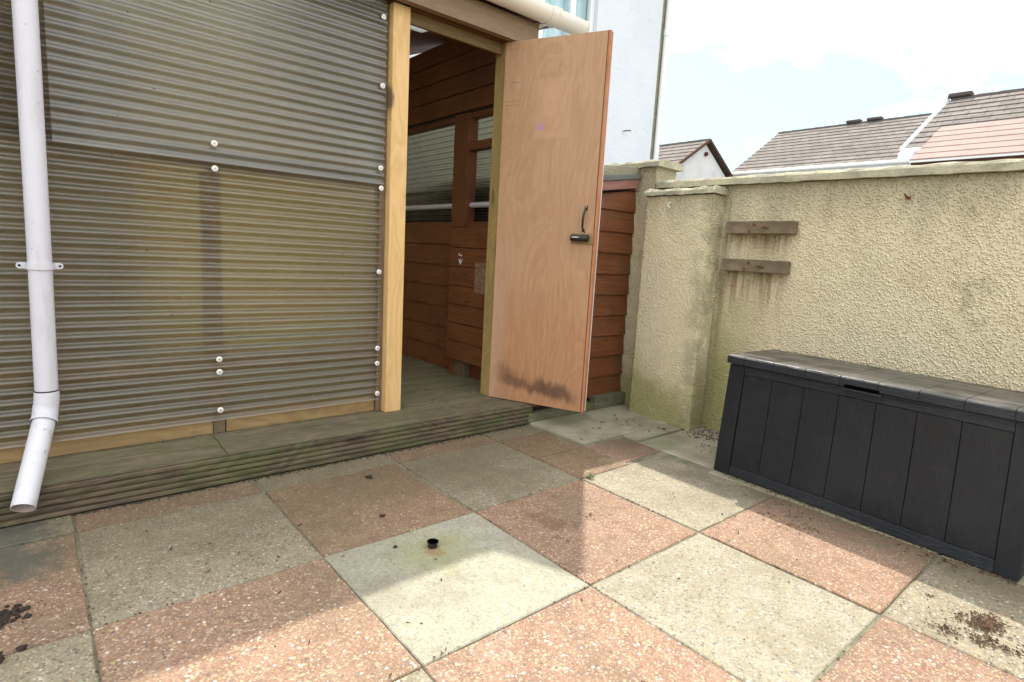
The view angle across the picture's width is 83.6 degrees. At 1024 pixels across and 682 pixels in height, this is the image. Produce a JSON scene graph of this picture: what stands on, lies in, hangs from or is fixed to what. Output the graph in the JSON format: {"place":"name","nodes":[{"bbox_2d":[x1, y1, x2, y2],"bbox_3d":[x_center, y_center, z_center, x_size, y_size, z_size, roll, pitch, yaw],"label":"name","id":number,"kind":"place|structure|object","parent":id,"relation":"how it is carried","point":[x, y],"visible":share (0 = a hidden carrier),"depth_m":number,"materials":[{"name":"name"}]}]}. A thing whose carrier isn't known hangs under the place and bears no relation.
{"place":"outdoors","nodes":[
{"label":"outdoors","id":0,"kind":"place"},
{"bbox_2d":[0,404,1023,681],"bbox_3d":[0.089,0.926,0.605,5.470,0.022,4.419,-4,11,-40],"label":"paving","id":1,"kind":"structure","parent":0,"point":[736,612],"depth_m":1.77,"materials":[{"name":"concrete"}]},
{"bbox_2d":[0,604,32,663],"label":"soil clods","id":2,"kind":"object","parent":1,"relation":"on","point":[6,613],"visible":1,"depth_m":1.48,"materials":[{"name":"brown soil"}]},
{"bbox_2d":[0,600,45,659],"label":"soil dust","id":3,"kind":"object","parent":1,"relation":"on","point":[24,629],"visible":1,"depth_m":1.44,"materials":[{"name":"brown soil"}]},
{"bbox_2d":[0,354,532,527],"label":"timber deck","id":4,"kind":"structure","parent":1,"relation":"on","point":[439,403],"depth_m":2.50,"materials":[{"name":"brown wood"}]},
{"bbox_2d":[0,0,613,511],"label":"garden shed","id":5,"kind":"structure","parent":4,"relation":"on","point":[216,216],"depth_m":2.61,"materials":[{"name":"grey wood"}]},
{"bbox_2d":[489,30,613,412],"bbox_3d":[0.182,-0.633,3.223,0.615,2.038,0.087,7,10,25],"label":"door","id":6,"kind":"structure","parent":5,"relation":"in","point":[557,88],"depth_m":3.21,"materials":[{"name":"brown wood"}]},
{"bbox_2d":[427,538,438,548],"bbox_3d":[-0.270,0.693,1.948,0.041,0.024,0.041,-4,11,-40],"label":"pipe stub","id":7,"kind":"object","parent":1,"relation":"on","point":[432,543],"visible":1,"depth_m":1.94,"materials":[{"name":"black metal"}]},
{"bbox_2d":[5,425,933,680],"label":"moss and grit","id":8,"kind":"object","parent":1,"relation":"on","point":[281,474],"visible":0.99,"depth_m":2.29,"materials":[{"name":"green plant"}]},
{"bbox_2d":[69,492,923,681],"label":"leaf crumbs","id":9,"kind":"object","parent":1,"relation":"on","point":[390,674],"visible":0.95,"depth_m":1.82,"materials":[{"name":"brown plant"}]},
{"bbox_2d":[532,166,641,410],"bbox_3d":[-0.285,-0.522,4.528,0.825,1.595,2.460,-4,11,-40],"label":"clad lean to","id":10,"kind":"object","parent":1,"relation":"on","point":[616,232],"visible":0.43,"depth_m":3.78,"materials":[{"name":"brown wood"},{"name":"grey felt"}]},
{"bbox_2d":[589,391,624,409],"bbox_3d":[0.646,0.400,3.885,0.312,0.085,0.050,-4,11,-40],"label":"ground timber","id":11,"kind":"object","parent":1,"relation":"on","point":[605,400],"visible":0.89,"depth_m":3.85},
{"bbox_2d":[580,414,665,438],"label":"leaf litter","id":12,"kind":"object","parent":1,"relation":"on","point":[628,424],"visible":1,"depth_m":3.43,"materials":[{"name":"brown plant"}]},
{"bbox_2d":[629,185,727,430],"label":"wall pier","id":13,"kind":"structure","parent":1,"relation":"on","point":[682,239],"depth_m":3.48,"materials":[{"name":"concrete"}]},
{"bbox_2d":[692,427,718,438],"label":"gravel","id":14,"kind":"structure","parent":1,"relation":"on","point":[706,432],"depth_m":3.42,"materials":[{"name":"grey gravel"}]},
{"bbox_2d":[683,430,1016,583],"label":"leaf litter","id":15,"kind":"object","parent":1,"relation":"on","point":[953,563],"visible":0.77,"depth_m":2.15,"materials":[{"name":"brown plant"}]},
{"bbox_2d":[714,349,1023,581],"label":"storage box","id":16,"kind":"object","parent":1,"relation":"on","point":[933,463],"visible":1,"depth_m":2.23,"materials":[{"name":"grey plastic"}]},
{"bbox_2d":[754,498,1023,663],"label":"seed husks","id":17,"kind":"object","parent":1,"relation":"on","point":[989,623],"visible":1,"depth_m":1.66},
{"bbox_2d":[431,363,593,422],"bbox_3d":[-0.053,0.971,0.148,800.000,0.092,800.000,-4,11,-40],"label":"ground","id":18,"kind":"structure","parent":0,"point":[542,414],"depth_m":3.53,"materials":[{"name":"grey concrete"}]},
{"bbox_2d":[602,159,683,405],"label":"tall wall","id":19,"kind":"structure","parent":18,"relation":"on","point":[653,171],"depth_m":3.84,"materials":[{"name":"concrete"}]},
{"bbox_2d":[656,158,1023,432],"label":"boundary wall","id":20,"kind":"structure","parent":18,"relation":"on","point":[927,278],"depth_m":2.70,"materials":[{"name":"concrete"}]},
{"bbox_2d":[721,258,790,273],"bbox_3d":[1.342,-0.414,3.165,0.063,0.069,0.372,-4,11,-38],"label":"timber batten","id":21,"kind":"object","parent":20,"relation":"attached to","point":[765,266],"visible":1,"depth_m":3.12,"materials":[{"name":"wood"}]},
{"bbox_2d":[725,221,798,234],"bbox_3d":[1.357,-0.618,3.129,0.063,0.070,0.385,-4,11,-38],"label":"timber batten","id":22,"kind":"object","parent":20,"relation":"attached to","point":[766,227],"visible":1,"depth_m":3.09,"materials":[{"name":"wood"}]},
{"bbox_2d":[897,88,1023,164],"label":"bungalow","id":23,"kind":"object","parent":18,"relation":"on","point":[964,107],"visible":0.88,"depth_m":13.03,"materials":[{"name":"grey tile"}]},
{"bbox_2d":[409,0,672,164],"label":"white house","id":24,"kind":"structure","parent":0,"point":[640,29],"depth_m":7.29,"materials":[{"name":"paint"}]},
{"bbox_2d":[538,0,594,37],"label":"window","id":25,"kind":"structure","parent":24,"relation":"in","point":[578,8],"depth_m":6.63,"materials":[{"name":"clear glass"}]},
{"bbox_2d":[658,138,732,179],"bbox_3d":[2.828,-4.977,23.311,5.120,5.105,11.046,-4,11,-40],"label":"bungalow","id":26,"kind":"object","parent":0,"point":[700,158],"visible":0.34,"depth_m":19.00,"materials":[{"name":"white paint"}]},
{"bbox_2d":[731,113,931,175],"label":"roof","id":27,"kind":"structure","parent":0,"point":[875,142],"depth_m":19.63,"materials":[{"name":"grey tile"}]},
{"bbox_2d":[660,0,1023,171],"label":"sky","id":28,"kind":"structure","parent":0,"point":[740,74],"materials":[{"name":"white"}]},
{"bbox_2d":[909,118,1023,164],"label":"roof","id":29,"kind":"structure","parent":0,"point":[990,141],"depth_m":9.84,"materials":[{"name":"pink tile"}]}
]}

